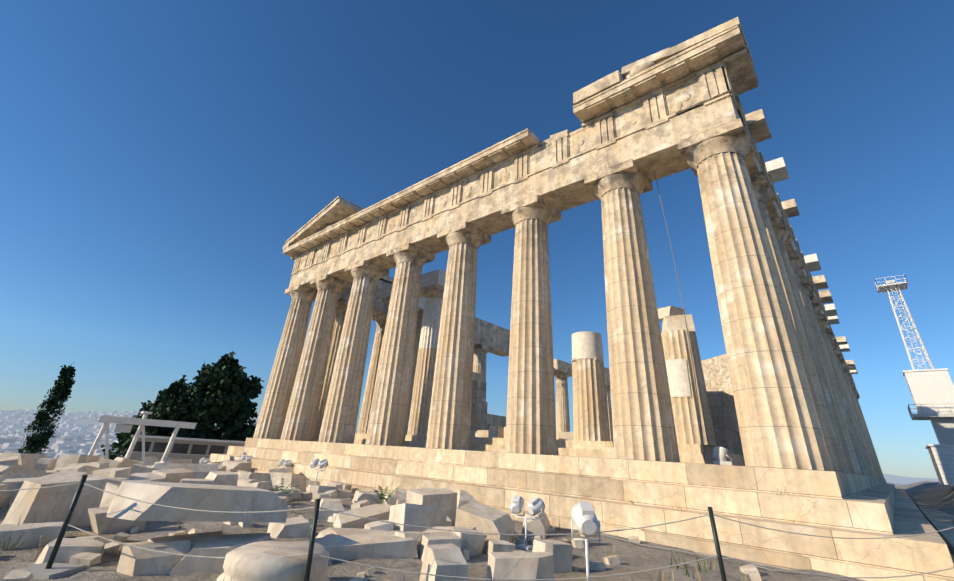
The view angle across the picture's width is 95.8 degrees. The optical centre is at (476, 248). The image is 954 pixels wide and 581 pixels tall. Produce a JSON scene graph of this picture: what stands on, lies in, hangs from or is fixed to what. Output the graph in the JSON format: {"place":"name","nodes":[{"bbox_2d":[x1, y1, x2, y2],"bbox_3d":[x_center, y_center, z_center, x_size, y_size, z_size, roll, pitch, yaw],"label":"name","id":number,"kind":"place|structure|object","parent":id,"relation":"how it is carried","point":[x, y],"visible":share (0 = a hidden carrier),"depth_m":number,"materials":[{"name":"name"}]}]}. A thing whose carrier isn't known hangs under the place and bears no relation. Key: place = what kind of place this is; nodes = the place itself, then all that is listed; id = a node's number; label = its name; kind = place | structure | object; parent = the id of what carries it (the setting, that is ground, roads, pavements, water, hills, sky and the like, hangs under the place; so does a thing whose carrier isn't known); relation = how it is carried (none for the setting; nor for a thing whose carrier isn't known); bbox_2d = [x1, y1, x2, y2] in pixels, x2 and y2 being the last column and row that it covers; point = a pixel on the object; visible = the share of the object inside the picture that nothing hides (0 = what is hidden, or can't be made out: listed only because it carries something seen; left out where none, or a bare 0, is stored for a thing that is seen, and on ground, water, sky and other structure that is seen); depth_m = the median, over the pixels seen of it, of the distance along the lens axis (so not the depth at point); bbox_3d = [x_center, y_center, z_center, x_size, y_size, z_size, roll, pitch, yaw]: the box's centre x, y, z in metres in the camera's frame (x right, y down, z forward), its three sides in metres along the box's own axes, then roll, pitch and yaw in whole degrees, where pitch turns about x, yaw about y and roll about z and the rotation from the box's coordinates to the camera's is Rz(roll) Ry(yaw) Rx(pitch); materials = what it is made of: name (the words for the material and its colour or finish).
{"place":"outdoors","nodes":[
{"label":"outdoors","id":0,"kind":"place"},
{"bbox_2d":[0,413,953,580],"bbox_3d":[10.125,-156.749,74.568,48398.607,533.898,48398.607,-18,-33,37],"label":"ground","id":1,"kind":"structure","parent":0,"point":[934,492],"depth_m":7.85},
{"bbox_2d":[18,362,75,453],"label":"slim cypress tree","id":2,"kind":"object","parent":1,"relation":"on","point":[61,393],"visible":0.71,"depth_m":48.82,"materials":[{"name":"green plant"}]},
{"bbox_2d":[0,409,259,458],"bbox_3d":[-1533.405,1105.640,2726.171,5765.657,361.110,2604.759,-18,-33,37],"label":"athens city blocks","id":3,"kind":"structure","parent":1,"relation":"on","point":[74,441],"depth_m":1786.51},
{"bbox_2d":[88,411,196,461],"bbox_3d":[-18.994,11.177,24.339,4.658,3.628,1.069,21,-31,-33],"label":"works gantry","id":4,"kind":"object","parent":1,"relation":"on","point":[142,422],"visible":0.88,"depth_m":24.19,"materials":[{"name":"grey metal"}]},
{"bbox_2d":[97,375,213,459],"bbox_3d":[-28.621,16.487,39.865,9.346,9.413,9.083,-18,-33,37],"label":"tree","id":5,"kind":"object","parent":1,"relation":"on","point":[177,401],"visible":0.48,"depth_m":39.29,"materials":[{"name":"green plant"}]},
{"bbox_2d":[129,435,245,463],"bbox_3d":[-23.963,17.570,35.432,8.231,3.586,3.700,17,-29,-27],"label":"site hut","id":6,"kind":"object","parent":1,"relation":"on","point":[195,450],"visible":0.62,"depth_m":34.37,"materials":[{"name":"beige paint"}]},
{"bbox_2d":[128,351,263,445],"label":"tree","id":7,"kind":"object","parent":1,"relation":"on","point":[227,386],"visible":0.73,"depth_m":43.65,"materials":[{"name":"green plant"}]},
{"bbox_2d":[0,451,761,580],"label":"stone blocks","id":8,"kind":"object","parent":1,"relation":"on","point":[233,485],"visible":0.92,"depth_m":7.42,"materials":[{"name":"grey stone"}]},
{"bbox_2d":[0,455,788,580],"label":"weeds","id":9,"kind":"object","parent":1,"relation":"on","point":[281,489],"visible":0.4,"depth_m":8.01,"materials":[{"name":"green plant"}]},
{"bbox_2d":[199,446,732,580],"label":"floodlights","id":10,"kind":"object","parent":1,"relation":"on","point":[585,519],"visible":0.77,"depth_m":9.21,"materials":[{"name":"white paint"}]},
{"bbox_2d":[0,475,953,580],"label":"rope fence","id":11,"kind":"object","parent":1,"relation":"on","point":[50,569],"visible":0.98,"depth_m":5.62,"materials":[{"name":"metal"}]},
{"bbox_2d":[210,438,953,580],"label":"stepped temple base","id":12,"kind":"object","parent":1,"relation":"on","point":[826,503],"visible":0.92,"depth_m":11.00,"materials":[{"name":"beige stone"}]},
{"bbox_2d":[313,298,707,441],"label":"columns","id":13,"kind":"structure","parent":12,"relation":"on","point":[481,351],"depth_m":36.50,"materials":[{"name":"beige stone"}]},
{"bbox_2d":[354,269,744,465],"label":"inner columns","id":14,"kind":"structure","parent":12,"relation":"on","point":[719,421],"depth_m":20.55,"materials":[{"name":"beige stone"}]},
{"bbox_2d":[253,118,883,477],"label":"columns","id":15,"kind":"structure","parent":12,"relation":"on","point":[796,396],"depth_m":16.65,"materials":[{"name":"beige stone"}]},
{"bbox_2d":[283,242,609,385],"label":"entablature","id":16,"kind":"structure","parent":15,"relation":"on","point":[496,338],"depth_m":46.56,"materials":[{"name":"stone"}]},
{"bbox_2d":[283,25,755,289],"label":"entablature","id":17,"kind":"structure","parent":15,"relation":"on","point":[634,117],"depth_m":19.48,"materials":[{"name":"stone"}]},
{"bbox_2d":[282,17,857,377],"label":"parthenon pediments","id":18,"kind":"object","parent":17,"relation":"on","point":[337,209],"visible":0.27,"depth_m":18.51,"materials":[{"name":"beige stone"}]},
{"bbox_2d":[654,171,704,459],"bbox_3d":[7.147,1.765,15.261,0.173,10.293,1.281,-15,-31,33],"label":"hanging cable","id":19,"kind":"object","parent":17,"relation":"hanging from","point":[685,320],"visible":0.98,"depth_m":15.01,"materials":[{"name":"grey metal"}]},
{"bbox_2d":[676,63,856,385],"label":"entablature blocks","id":20,"kind":"structure","parent":15,"relation":"on","point":[700,118],"depth_m":18.75,"materials":[{"name":"stone"}]},
{"bbox_2d":[512,519,855,580],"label":"ground cable","id":21,"kind":"object","parent":1,"relation":"on","point":[844,579],"visible":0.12,"depth_m":9.00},
{"bbox_2d":[875,275,953,444],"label":"crane","id":22,"kind":"object","parent":1,"relation":"on","point":[931,390],"visible":1,"depth_m":52.34,"materials":[{"name":"white paint"}]},
{"bbox_2d":[925,444,953,484],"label":"site cabin","id":23,"kind":"object","parent":1,"relation":"on","point":[942,458],"visible":1,"depth_m":33.07,"materials":[{"name":"white metal"}]},
{"bbox_2d":[0,0,953,478],"label":"sky","id":24,"kind":"structure","parent":0,"point":[160,159],"materials":[{"name":"blue"}]},
{"bbox_2d":[470,306,743,465],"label":"stone blocks","id":25,"kind":"structure","parent":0,"point":[672,317],"depth_m":18.99,"materials":[{"name":"beige stone"}]},
{"bbox_2d":[915,502,953,551],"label":"stone path","id":26,"kind":"structure","parent":0,"point":[938,520],"depth_m":19.29,"materials":[{"name":"stone"}]}
]}

